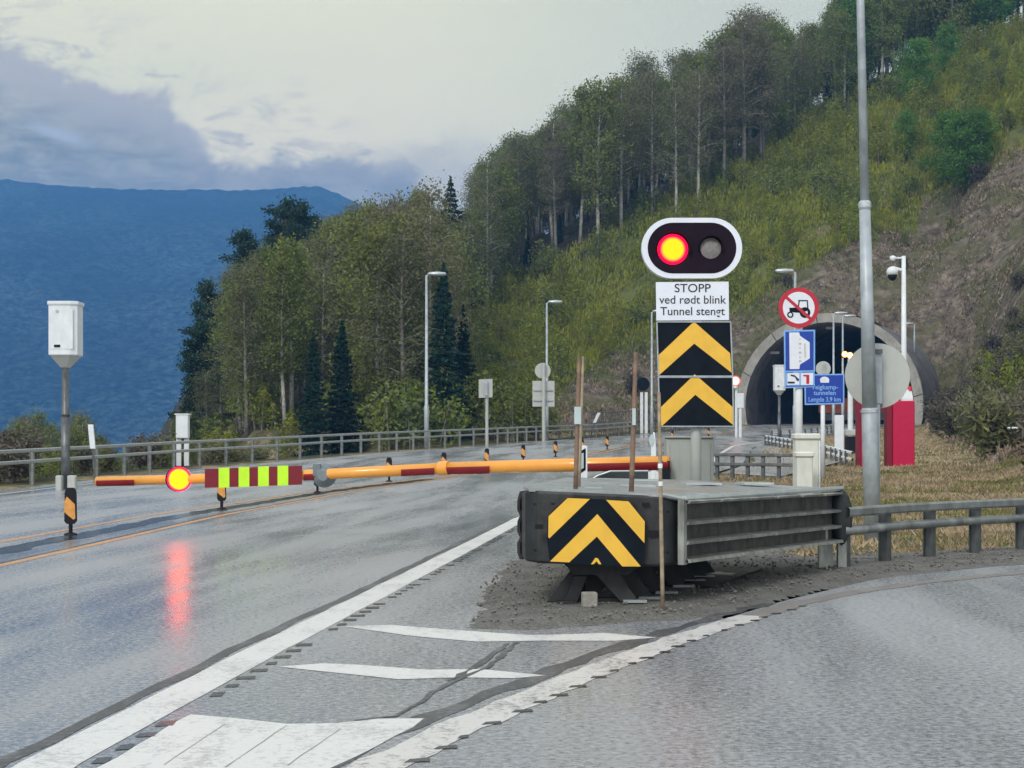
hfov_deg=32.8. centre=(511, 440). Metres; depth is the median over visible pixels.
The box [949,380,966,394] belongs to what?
bare shrub
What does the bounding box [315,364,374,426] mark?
leafy bush
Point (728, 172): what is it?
leafy bush
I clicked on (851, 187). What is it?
birch sapling
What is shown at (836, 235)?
birch sapling
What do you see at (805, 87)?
birch tree
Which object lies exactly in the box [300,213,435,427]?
birch tree
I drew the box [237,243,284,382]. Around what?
birch tree
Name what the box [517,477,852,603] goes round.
crash cushion
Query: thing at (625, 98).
birch tree
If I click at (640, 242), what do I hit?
birch sapling
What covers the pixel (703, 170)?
leafy bush
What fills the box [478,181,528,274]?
birch tree
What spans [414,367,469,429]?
leafy bush
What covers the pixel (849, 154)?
birch sapling
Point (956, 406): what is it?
bare shrub
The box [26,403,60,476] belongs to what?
birch tree
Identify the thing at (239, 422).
birch tree
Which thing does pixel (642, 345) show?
leafy bush
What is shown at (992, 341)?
bare shrub
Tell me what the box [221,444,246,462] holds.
bare shrub
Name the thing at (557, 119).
birch tree
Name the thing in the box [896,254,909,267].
bare shrub
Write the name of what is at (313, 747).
road crack
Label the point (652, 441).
marker post
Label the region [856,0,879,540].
street lamp
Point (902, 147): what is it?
birch sapling
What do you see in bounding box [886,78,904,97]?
leafy bush
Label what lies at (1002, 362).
bare shrub
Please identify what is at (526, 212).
birch tree
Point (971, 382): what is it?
bare shrub
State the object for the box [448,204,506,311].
birch tree
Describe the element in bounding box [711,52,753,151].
birch tree
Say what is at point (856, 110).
birch sapling
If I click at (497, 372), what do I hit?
birch sapling
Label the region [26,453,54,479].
leafy bush
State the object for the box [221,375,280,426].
leafy bush
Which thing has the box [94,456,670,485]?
boom barrier
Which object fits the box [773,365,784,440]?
speed camera
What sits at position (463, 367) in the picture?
spruce tree
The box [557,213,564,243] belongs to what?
spruce tree
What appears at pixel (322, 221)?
birch tree
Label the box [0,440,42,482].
bare shrub
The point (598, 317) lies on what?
birch sapling
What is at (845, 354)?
amber beacon
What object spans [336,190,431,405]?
birch tree
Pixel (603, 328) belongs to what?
birch sapling
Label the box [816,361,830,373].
road sign
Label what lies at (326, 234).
birch tree
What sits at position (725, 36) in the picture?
birch tree
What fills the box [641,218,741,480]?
signal mast
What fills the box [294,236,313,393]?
birch tree
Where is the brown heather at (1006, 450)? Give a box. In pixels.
[540,146,1023,463]
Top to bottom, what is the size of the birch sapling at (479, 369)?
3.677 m
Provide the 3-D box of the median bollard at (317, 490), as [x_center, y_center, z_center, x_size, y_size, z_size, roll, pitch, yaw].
[-4.638,0.919,41.500,0.200,0.695,0.195,0,0,0]
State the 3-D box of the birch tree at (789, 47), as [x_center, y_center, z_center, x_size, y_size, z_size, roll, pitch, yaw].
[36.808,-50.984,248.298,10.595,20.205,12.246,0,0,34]
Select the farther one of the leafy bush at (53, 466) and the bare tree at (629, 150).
the bare tree at (629, 150)
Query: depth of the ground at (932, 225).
184.53 m
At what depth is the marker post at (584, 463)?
19.20 m
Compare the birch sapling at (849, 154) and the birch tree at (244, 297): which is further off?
the birch sapling at (849, 154)
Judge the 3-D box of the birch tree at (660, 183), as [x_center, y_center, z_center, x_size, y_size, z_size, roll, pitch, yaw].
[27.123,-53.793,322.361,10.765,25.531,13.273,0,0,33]
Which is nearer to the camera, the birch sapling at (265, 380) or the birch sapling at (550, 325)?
the birch sapling at (265, 380)
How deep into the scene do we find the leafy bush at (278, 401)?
135.83 m
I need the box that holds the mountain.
[0,179,882,453]
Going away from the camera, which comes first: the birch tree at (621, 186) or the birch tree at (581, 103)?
the birch tree at (621, 186)
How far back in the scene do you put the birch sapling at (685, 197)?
225.29 m
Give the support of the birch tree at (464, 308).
on the ground at (932, 225)
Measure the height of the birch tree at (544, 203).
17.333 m
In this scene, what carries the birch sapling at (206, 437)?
on the ground at (932, 225)
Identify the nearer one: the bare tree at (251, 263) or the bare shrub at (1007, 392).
the bare shrub at (1007, 392)
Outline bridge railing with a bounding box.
[589,409,689,437]
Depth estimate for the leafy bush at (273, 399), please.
123.95 m
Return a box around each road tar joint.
[0,474,469,562]
[0,479,431,553]
[0,520,508,767]
[331,603,773,767]
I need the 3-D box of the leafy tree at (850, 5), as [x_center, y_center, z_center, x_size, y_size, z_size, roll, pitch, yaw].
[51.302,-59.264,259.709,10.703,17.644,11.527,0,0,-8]
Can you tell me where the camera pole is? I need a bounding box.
[887,255,906,360]
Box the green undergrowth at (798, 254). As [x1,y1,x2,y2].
[456,20,1023,416]
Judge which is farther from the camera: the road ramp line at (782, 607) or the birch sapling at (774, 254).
the birch sapling at (774, 254)
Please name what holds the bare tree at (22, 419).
on the ground at (932, 225)
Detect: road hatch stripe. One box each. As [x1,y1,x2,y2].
[97,714,423,767]
[278,663,544,678]
[345,625,655,641]
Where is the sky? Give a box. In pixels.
[0,0,1022,254]
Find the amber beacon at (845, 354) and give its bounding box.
[842,351,854,429]
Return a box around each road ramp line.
[346,615,762,767]
[743,571,1023,615]
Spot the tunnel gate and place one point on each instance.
(828, 411)
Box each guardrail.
[0,416,738,484]
[714,453,792,479]
[764,435,853,465]
[769,424,831,437]
[846,498,1023,566]
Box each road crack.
[165,724,224,763]
[225,725,286,766]
[287,729,339,765]
[355,642,518,720]
[447,643,507,679]
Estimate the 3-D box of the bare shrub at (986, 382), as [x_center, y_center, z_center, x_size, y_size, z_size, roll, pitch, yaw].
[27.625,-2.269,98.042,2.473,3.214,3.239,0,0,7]
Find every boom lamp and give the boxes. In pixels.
[165,467,190,491]
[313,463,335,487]
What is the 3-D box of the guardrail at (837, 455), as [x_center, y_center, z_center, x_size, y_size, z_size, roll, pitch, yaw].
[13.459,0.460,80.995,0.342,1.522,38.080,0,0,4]
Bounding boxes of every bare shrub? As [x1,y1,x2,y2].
[0,419,42,481]
[0,419,49,480]
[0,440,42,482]
[72,444,92,475]
[91,451,121,472]
[99,444,121,472]
[120,438,151,469]
[123,427,176,469]
[155,446,170,467]
[168,437,202,465]
[202,445,215,463]
[203,438,231,463]
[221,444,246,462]
[241,442,273,460]
[618,365,645,393]
[779,268,793,287]
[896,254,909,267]
[917,395,946,426]
[924,391,965,442]
[927,390,952,433]
[935,386,954,401]
[940,385,1006,439]
[946,383,972,402]
[946,385,1023,458]
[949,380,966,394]
[950,392,980,440]
[951,382,1013,408]
[965,159,989,183]
[965,374,990,392]
[967,373,1001,396]
[971,359,983,373]
[973,387,1018,436]
[978,332,1005,357]
[983,343,1002,362]
[983,375,1015,393]
[986,357,1007,386]
[991,352,1023,384]
[991,381,1015,399]
[999,394,1023,442]
[1000,310,1023,336]
[1000,330,1017,354]
[1003,266,1023,291]
[1004,334,1023,359]
[1005,305,1017,320]
[1008,407,1023,450]
[1009,373,1023,398]
[1011,383,1023,431]
[1012,329,1023,342]
[1012,407,1023,472]
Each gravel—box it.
[468,547,1023,629]
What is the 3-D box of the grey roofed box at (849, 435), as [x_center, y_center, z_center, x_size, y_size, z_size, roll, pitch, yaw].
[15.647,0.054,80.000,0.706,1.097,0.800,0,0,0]
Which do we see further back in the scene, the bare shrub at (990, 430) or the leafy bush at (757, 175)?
the leafy bush at (757, 175)
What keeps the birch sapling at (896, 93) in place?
on the ground at (932, 225)
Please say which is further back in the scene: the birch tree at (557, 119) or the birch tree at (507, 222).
the birch tree at (557, 119)
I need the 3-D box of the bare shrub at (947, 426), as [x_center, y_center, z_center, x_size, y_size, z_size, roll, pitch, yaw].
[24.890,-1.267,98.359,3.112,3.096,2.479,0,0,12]
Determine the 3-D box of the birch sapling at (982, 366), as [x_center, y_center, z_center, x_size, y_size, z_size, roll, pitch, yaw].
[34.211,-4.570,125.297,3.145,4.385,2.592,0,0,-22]
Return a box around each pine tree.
[167,319,235,426]
[173,411,197,443]
[175,276,227,422]
[183,401,200,437]
[201,291,249,420]
[214,225,263,283]
[258,193,307,255]
[282,198,326,251]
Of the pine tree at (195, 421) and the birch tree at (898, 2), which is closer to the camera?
the pine tree at (195, 421)
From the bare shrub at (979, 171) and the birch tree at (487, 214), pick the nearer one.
the bare shrub at (979, 171)
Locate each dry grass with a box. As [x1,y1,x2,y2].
[714,456,1023,556]
[752,426,1022,470]
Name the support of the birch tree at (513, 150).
on the ground at (932, 225)
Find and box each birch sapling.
[202,428,221,451]
[208,424,241,452]
[240,379,271,430]
[255,371,288,427]
[263,402,300,457]
[363,395,398,450]
[422,367,449,401]
[458,341,478,368]
[468,359,487,378]
[471,346,483,372]
[471,370,490,412]
[486,362,508,394]
[487,302,520,340]
[496,266,516,295]
[513,330,548,374]
[514,383,531,437]
[518,356,543,381]
[519,301,548,339]
[523,359,554,381]
[533,276,555,310]
[536,326,555,360]
[538,331,571,370]
[545,321,558,345]
[548,365,556,393]
[550,293,575,330]
[557,295,572,319]
[581,303,605,340]
[594,323,614,358]
[599,299,625,339]
[606,312,619,346]
[634,233,644,262]
[635,202,650,227]
[648,288,655,319]
[649,202,675,224]
[658,277,684,281]
[672,201,693,217]
[677,192,691,208]
[677,201,688,216]
[678,173,688,194]
[686,188,708,217]
[687,171,703,194]
[690,279,705,281]
[697,210,711,217]
[700,163,712,186]
[703,195,719,217]
[707,276,727,281]
[710,193,722,213]
[714,258,753,300]
[718,198,736,223]
[726,155,742,183]
[729,247,751,288]
[735,157,756,190]
[738,222,752,253]
[743,239,762,269]
[746,142,756,163]
[764,247,785,284]
[765,129,777,156]
[768,221,779,245]
[778,214,801,252]
[778,236,791,261]
[794,111,821,142]
[799,232,820,257]
[804,97,822,117]
[825,203,847,238]
[830,227,844,249]
[838,147,858,176]
[841,177,856,202]
[841,195,858,231]
[841,205,859,243]
[845,102,858,128]
[847,119,873,148]
[848,99,871,129]
[849,77,870,102]
[849,152,858,169]
[851,82,857,97]
[858,129,876,153]
[867,106,887,137]
[868,125,891,166]
[870,209,880,227]
[889,183,907,212]
[892,117,912,158]
[892,130,910,161]
[894,85,903,101]
[900,53,910,71]
[905,77,929,108]
[908,143,930,173]
[911,119,931,153]
[922,36,934,63]
[927,60,943,83]
[932,167,944,188]
[935,87,953,111]
[941,30,967,54]
[964,29,986,53]
[967,346,1005,386]
[978,92,994,116]
[980,351,1017,389]
[998,15,1013,39]
[999,351,1023,399]
[1010,10,1023,22]
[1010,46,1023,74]
[1014,16,1023,34]
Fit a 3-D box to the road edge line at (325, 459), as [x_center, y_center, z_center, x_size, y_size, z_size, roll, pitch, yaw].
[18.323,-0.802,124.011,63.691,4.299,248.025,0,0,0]
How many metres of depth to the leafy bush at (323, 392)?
138.17 m
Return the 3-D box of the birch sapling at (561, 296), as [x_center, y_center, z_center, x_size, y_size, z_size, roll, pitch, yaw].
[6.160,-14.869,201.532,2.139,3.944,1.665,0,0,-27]
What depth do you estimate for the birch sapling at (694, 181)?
230.54 m
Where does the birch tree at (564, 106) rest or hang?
on the ground at (932, 225)
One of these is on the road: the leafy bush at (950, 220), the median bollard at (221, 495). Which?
the median bollard at (221, 495)
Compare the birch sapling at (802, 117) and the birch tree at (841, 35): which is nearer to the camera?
the birch sapling at (802, 117)
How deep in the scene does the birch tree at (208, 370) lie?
134.80 m
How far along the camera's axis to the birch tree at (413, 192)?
230.48 m
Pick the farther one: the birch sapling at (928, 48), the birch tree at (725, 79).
the birch sapling at (928, 48)
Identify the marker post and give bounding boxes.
[581,445,586,477]
[649,432,655,478]
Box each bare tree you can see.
[7,411,41,433]
[9,410,48,456]
[237,253,265,275]
[267,278,329,414]
[271,214,292,256]
[294,272,320,414]
[329,243,370,416]
[387,189,441,224]
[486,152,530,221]
[501,131,525,148]
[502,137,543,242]
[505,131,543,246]
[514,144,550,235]
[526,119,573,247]
[534,138,584,255]
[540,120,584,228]
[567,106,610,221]
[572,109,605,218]
[579,85,636,218]
[598,79,649,204]
[599,90,634,208]
[608,94,647,204]
[625,59,672,195]
[660,65,690,173]
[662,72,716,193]
[669,54,686,174]
[670,43,711,133]
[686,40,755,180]
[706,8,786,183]
[727,5,787,117]
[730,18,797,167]
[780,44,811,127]
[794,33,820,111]
[920,0,960,51]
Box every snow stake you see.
[573,357,580,488]
[578,356,583,486]
[629,352,637,491]
[657,392,664,609]
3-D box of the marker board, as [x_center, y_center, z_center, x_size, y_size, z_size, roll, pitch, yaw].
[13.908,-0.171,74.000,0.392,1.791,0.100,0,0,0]
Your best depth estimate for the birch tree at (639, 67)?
293.07 m
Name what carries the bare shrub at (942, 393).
on the ground at (932, 225)
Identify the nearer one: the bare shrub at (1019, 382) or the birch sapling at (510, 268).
the bare shrub at (1019, 382)
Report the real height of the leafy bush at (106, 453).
1.302 m
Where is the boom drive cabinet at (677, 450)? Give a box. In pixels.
[663,436,714,480]
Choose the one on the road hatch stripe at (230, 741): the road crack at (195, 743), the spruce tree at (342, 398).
the road crack at (195, 743)
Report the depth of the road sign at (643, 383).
133.95 m
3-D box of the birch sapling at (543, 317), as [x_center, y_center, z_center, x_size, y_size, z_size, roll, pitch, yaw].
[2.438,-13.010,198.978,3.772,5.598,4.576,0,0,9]
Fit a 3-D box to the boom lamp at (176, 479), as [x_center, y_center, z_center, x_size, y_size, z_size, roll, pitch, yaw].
[-4.755,0.556,24.811,0.374,0.354,0.080,0,0,0]
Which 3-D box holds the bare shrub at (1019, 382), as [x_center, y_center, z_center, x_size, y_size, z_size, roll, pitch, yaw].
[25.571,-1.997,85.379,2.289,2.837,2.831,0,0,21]
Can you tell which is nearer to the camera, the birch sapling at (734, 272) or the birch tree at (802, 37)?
the birch sapling at (734, 272)
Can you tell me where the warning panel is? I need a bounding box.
[205,465,301,487]
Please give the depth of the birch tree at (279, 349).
134.76 m
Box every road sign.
[479,379,492,445]
[532,363,553,440]
[637,377,649,433]
[778,288,818,432]
[804,374,843,476]
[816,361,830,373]
[845,343,909,471]
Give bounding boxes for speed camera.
[47,301,83,488]
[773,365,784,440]
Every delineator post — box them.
[88,424,95,482]
[590,413,599,437]
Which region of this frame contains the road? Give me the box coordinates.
[0,420,1023,767]
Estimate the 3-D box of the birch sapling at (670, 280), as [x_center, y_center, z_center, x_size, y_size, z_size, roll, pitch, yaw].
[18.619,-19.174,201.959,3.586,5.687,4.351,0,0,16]
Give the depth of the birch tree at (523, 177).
242.98 m
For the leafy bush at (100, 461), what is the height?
1.216 m
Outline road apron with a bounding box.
[723,445,844,475]
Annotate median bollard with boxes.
[64,488,77,534]
[217,487,226,508]
[313,483,320,492]
[386,457,392,481]
[441,452,446,460]
[485,448,488,460]
[521,445,524,459]
[553,441,557,456]
[606,436,608,448]
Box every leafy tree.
[817,0,890,97]
[887,33,945,101]
[891,105,927,159]
[901,0,964,51]
[911,105,964,184]
[926,107,995,194]
[929,19,967,74]
[942,0,1018,37]
[948,106,1002,170]
[958,0,1023,34]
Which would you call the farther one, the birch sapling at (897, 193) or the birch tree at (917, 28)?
the birch tree at (917, 28)
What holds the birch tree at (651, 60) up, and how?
on the ground at (932, 225)
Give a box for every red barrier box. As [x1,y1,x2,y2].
[855,402,862,466]
[884,386,914,465]
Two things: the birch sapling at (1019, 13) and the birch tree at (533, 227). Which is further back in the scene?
the birch sapling at (1019, 13)
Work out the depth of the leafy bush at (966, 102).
222.51 m
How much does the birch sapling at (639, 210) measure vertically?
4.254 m
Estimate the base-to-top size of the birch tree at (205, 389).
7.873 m
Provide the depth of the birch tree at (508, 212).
215.53 m
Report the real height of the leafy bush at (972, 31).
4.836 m
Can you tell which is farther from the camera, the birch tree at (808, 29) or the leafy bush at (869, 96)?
the birch tree at (808, 29)
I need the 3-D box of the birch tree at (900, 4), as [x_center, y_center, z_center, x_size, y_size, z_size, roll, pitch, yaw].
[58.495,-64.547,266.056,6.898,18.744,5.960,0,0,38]
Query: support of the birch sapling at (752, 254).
on the ground at (932, 225)
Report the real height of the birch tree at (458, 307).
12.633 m
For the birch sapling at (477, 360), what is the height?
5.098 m
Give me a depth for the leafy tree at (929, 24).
276.07 m
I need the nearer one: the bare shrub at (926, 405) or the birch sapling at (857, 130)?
the bare shrub at (926, 405)
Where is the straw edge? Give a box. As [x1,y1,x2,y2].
[713,142,1023,279]
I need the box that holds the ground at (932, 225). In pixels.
[0,25,1023,618]
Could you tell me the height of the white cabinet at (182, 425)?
1.900 m
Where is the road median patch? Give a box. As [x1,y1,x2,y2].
[236,474,467,503]
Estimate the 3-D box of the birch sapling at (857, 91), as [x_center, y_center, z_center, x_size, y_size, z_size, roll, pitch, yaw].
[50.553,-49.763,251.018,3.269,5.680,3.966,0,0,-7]
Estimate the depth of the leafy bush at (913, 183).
213.25 m
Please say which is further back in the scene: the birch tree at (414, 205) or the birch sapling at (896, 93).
the birch sapling at (896, 93)
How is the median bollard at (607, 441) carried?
on the road
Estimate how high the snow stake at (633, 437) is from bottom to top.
1.146 m
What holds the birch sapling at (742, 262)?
on the ground at (932, 225)
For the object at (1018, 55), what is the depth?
231.79 m
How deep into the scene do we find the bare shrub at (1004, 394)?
78.31 m
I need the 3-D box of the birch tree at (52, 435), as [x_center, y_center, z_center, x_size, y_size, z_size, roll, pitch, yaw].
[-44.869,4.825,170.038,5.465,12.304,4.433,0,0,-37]
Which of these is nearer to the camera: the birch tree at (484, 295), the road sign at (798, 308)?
the road sign at (798, 308)
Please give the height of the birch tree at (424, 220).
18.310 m
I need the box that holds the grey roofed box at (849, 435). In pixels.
[844,430,854,452]
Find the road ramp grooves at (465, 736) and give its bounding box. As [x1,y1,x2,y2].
[405,605,805,761]
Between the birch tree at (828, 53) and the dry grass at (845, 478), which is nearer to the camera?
the dry grass at (845, 478)
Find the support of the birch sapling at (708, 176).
on the ground at (932, 225)
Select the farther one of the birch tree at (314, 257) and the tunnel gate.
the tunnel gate
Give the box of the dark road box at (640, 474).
[592,470,647,478]
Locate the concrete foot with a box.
[55,475,76,489]
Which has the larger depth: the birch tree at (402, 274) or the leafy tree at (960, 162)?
the leafy tree at (960, 162)
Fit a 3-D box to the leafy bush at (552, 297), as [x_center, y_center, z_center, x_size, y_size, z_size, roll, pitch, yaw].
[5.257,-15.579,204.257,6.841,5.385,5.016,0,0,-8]
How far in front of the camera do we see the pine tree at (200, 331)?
149.42 m
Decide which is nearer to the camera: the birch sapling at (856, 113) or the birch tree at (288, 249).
the birch tree at (288, 249)
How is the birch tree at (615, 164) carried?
on the ground at (932, 225)
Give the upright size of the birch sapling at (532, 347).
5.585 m
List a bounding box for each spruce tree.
[293,332,337,456]
[320,320,367,453]
[392,294,424,397]
[413,262,475,439]
[441,176,489,326]
[451,304,480,422]
[520,234,533,264]
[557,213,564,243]
[819,61,837,107]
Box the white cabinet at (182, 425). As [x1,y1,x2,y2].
[175,414,190,465]
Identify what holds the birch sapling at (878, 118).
on the ground at (932, 225)
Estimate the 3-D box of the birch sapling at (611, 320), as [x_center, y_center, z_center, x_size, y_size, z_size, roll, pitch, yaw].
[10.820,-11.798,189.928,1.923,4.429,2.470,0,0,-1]
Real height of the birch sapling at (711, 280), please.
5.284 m
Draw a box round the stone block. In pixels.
[581,591,597,606]
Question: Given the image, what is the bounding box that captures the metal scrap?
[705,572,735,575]
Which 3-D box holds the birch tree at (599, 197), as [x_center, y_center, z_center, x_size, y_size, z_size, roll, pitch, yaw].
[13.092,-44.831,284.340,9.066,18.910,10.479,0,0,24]
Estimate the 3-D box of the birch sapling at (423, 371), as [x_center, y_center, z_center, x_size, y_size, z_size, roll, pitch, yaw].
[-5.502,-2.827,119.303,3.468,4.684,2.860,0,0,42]
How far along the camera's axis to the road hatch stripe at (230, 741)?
7.74 m
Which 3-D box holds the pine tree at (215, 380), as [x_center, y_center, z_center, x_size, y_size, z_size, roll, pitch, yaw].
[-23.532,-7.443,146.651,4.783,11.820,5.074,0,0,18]
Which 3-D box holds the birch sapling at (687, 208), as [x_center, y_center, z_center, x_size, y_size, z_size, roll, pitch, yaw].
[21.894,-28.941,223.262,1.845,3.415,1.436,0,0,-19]
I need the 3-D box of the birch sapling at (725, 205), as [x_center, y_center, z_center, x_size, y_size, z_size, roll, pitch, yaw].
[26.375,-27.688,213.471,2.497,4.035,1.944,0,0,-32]
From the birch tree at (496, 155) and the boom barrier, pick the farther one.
the birch tree at (496, 155)
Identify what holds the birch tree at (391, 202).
on the ground at (932, 225)
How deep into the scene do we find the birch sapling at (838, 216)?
197.79 m
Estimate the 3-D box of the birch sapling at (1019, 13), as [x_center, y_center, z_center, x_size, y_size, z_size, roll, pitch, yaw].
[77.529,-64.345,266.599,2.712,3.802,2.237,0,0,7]
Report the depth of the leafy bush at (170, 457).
69.04 m
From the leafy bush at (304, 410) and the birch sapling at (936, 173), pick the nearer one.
the leafy bush at (304, 410)
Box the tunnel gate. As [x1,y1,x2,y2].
[819,398,883,423]
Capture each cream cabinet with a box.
[791,433,820,494]
[793,452,814,493]
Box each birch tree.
[4,418,45,481]
[23,419,51,478]
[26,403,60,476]
[32,425,58,474]
[41,427,60,476]
[52,426,96,475]
[58,404,91,454]
[60,412,107,473]
[92,430,108,466]
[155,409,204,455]
[187,369,236,446]
[192,278,265,425]
[195,374,216,423]
[196,330,236,427]
[198,255,304,437]
[206,275,274,424]
[207,279,268,430]
[216,264,264,319]
[224,236,269,274]
[226,287,268,378]
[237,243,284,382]
[239,246,274,266]
[246,253,323,425]
[252,277,311,402]
[253,232,324,427]
[256,248,327,419]
[260,278,311,414]
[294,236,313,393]
[295,251,314,403]
[295,258,347,387]
[297,218,355,369]
[299,233,356,406]
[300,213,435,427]
[307,217,356,265]
[307,234,356,370]
[308,210,352,241]
[313,212,340,233]
[315,207,379,376]
[324,198,394,409]
[335,225,434,370]
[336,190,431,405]
[340,198,367,225]
[344,242,382,423]
[346,216,469,434]
[348,242,423,424]
[350,210,443,427]
[354,199,484,373]
[373,169,474,422]
[382,193,404,211]
[397,208,445,238]
[398,243,466,383]
[399,192,436,215]
[408,187,432,212]
[432,229,488,344]
[437,239,497,367]
[440,217,497,353]
[441,233,500,365]
[446,259,477,377]
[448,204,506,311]
[448,253,478,351]
[452,256,488,324]
[454,216,497,311]
[455,146,515,314]
[456,167,482,276]
[464,159,490,198]
[466,174,501,278]
[467,154,537,263]
[469,160,523,292]
[477,173,529,278]
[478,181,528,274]
[481,143,512,177]
[487,128,545,239]
[491,147,534,218]
[496,148,540,234]
[497,131,551,262]
[522,130,552,233]
[522,206,548,236]
[524,135,544,234]
[525,119,573,243]
[525,132,543,233]
[529,168,556,221]
[534,99,575,222]
[544,115,580,216]
[544,193,563,232]
[545,98,580,220]
[547,107,578,224]
[547,109,590,223]
[551,82,608,243]
[551,102,583,214]
[554,121,593,231]
[556,115,580,225]
[560,93,600,218]
[563,79,607,211]
[566,73,635,249]
[578,179,610,208]
[581,115,634,214]
[600,109,639,212]
[603,65,650,228]
[603,72,638,206]
[611,165,646,194]
[619,47,670,190]
[619,50,668,189]
[623,80,657,197]
[626,100,642,203]
[626,174,670,198]
[627,68,672,218]
[629,78,660,195]
[633,77,677,194]
[647,167,671,188]
[648,82,706,217]
[651,73,690,187]
[661,46,684,171]
[665,51,713,179]
[666,48,700,170]
[667,47,758,166]
[669,63,731,206]
[674,80,707,173]
[681,71,737,181]
[695,28,739,142]
[695,32,741,144]
[701,32,747,158]
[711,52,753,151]
[715,20,757,159]
[717,21,748,145]
[724,2,764,138]
[735,32,784,156]
[738,12,809,144]
[750,28,807,118]
[755,21,815,120]
[768,44,813,126]
[769,17,814,118]
[774,38,807,131]
[781,43,810,111]
[793,19,822,110]
[796,20,816,100]
[797,34,821,109]
[798,23,819,106]
[801,5,856,92]
[805,2,856,98]
[805,30,832,99]
[812,21,832,80]
[813,2,855,87]
[814,10,829,76]
[816,0,850,93]
[821,9,867,105]
[841,0,902,82]
[855,0,904,81]
[866,6,884,80]
[866,61,877,79]
[868,3,910,70]
[872,10,914,72]
[875,0,915,70]
[878,0,918,68]
[888,0,926,57]
[901,0,943,53]
[913,0,987,39]
[940,0,980,34]
[1000,0,1021,23]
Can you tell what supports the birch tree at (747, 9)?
on the ground at (932, 225)
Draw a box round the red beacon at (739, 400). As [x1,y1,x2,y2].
[733,376,743,436]
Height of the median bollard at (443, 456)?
0.695 m
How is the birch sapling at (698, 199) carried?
on the ground at (932, 225)
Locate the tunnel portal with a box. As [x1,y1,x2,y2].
[738,313,939,424]
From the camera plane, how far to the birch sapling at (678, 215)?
217.96 m
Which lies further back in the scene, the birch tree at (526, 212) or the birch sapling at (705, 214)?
the birch tree at (526, 212)
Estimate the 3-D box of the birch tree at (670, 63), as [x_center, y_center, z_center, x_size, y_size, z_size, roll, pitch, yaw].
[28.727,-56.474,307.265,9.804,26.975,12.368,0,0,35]
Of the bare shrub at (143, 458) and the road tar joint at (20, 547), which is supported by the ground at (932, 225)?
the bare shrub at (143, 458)
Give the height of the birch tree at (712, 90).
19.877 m
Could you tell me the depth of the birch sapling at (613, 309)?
192.84 m
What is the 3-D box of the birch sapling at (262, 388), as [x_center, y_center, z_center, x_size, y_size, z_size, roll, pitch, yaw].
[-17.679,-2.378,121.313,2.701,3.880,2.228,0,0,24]
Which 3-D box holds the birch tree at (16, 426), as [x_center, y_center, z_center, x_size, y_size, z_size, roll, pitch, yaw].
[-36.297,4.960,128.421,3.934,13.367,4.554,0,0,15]
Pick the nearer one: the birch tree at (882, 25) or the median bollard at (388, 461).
the median bollard at (388, 461)
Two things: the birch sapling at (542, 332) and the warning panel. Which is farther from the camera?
the birch sapling at (542, 332)
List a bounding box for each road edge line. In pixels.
[0,420,847,494]
[12,424,883,767]
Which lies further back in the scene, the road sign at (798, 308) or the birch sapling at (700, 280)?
the birch sapling at (700, 280)
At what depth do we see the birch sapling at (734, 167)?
233.70 m
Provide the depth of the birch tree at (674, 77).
240.52 m
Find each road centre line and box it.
[0,422,845,542]
[0,425,810,566]
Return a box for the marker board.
[834,415,843,455]
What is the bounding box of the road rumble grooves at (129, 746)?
[91,532,512,762]
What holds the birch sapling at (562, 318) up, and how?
on the ground at (932, 225)
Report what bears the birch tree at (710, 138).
on the ground at (932, 225)
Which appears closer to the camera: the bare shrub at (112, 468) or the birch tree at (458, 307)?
the bare shrub at (112, 468)
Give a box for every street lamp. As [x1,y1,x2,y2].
[424,272,445,448]
[546,300,562,440]
[650,310,655,434]
[775,268,795,433]
[832,312,846,434]
[841,314,855,414]
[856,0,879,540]
[906,323,914,352]
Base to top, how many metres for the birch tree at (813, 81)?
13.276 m
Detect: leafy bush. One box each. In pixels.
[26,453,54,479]
[38,444,60,477]
[71,441,108,469]
[92,443,120,472]
[112,457,121,471]
[118,452,136,469]
[146,438,169,468]
[154,441,171,467]
[167,411,243,452]
[182,443,197,464]
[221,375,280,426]
[224,379,288,431]
[272,386,287,414]
[293,396,329,426]
[308,377,331,415]
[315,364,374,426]
[327,364,372,419]
[327,378,371,424]
[356,376,441,446]
[357,380,472,449]
[372,380,412,426]
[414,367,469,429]
[430,396,468,440]
[451,375,479,424]
[462,368,528,440]
[477,341,511,371]
[483,377,541,440]
[502,374,572,439]
[527,240,564,274]
[529,285,585,323]
[541,355,571,387]
[549,359,576,381]
[585,223,621,264]
[600,200,626,231]
[618,300,655,326]
[623,186,665,219]
[624,214,641,236]
[633,336,647,354]
[666,171,695,193]
[687,161,717,182]
[708,155,740,177]
[711,163,736,185]
[745,166,783,193]
[752,164,797,198]
[769,124,789,142]
[803,164,829,190]
[805,164,859,199]
[809,100,828,121]
[816,98,829,115]
[819,159,842,186]
[819,189,857,216]
[822,88,850,110]
[842,176,884,211]
[844,98,856,112]
[867,89,891,105]
[872,71,907,98]
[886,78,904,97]
[896,170,922,197]
[899,229,909,246]
[930,138,962,168]
[942,214,955,231]
[951,92,988,114]
[955,25,982,51]
[957,79,987,100]
[963,52,994,83]
[981,60,1013,90]
[983,37,1008,66]
[990,103,1019,131]
[1016,92,1023,118]

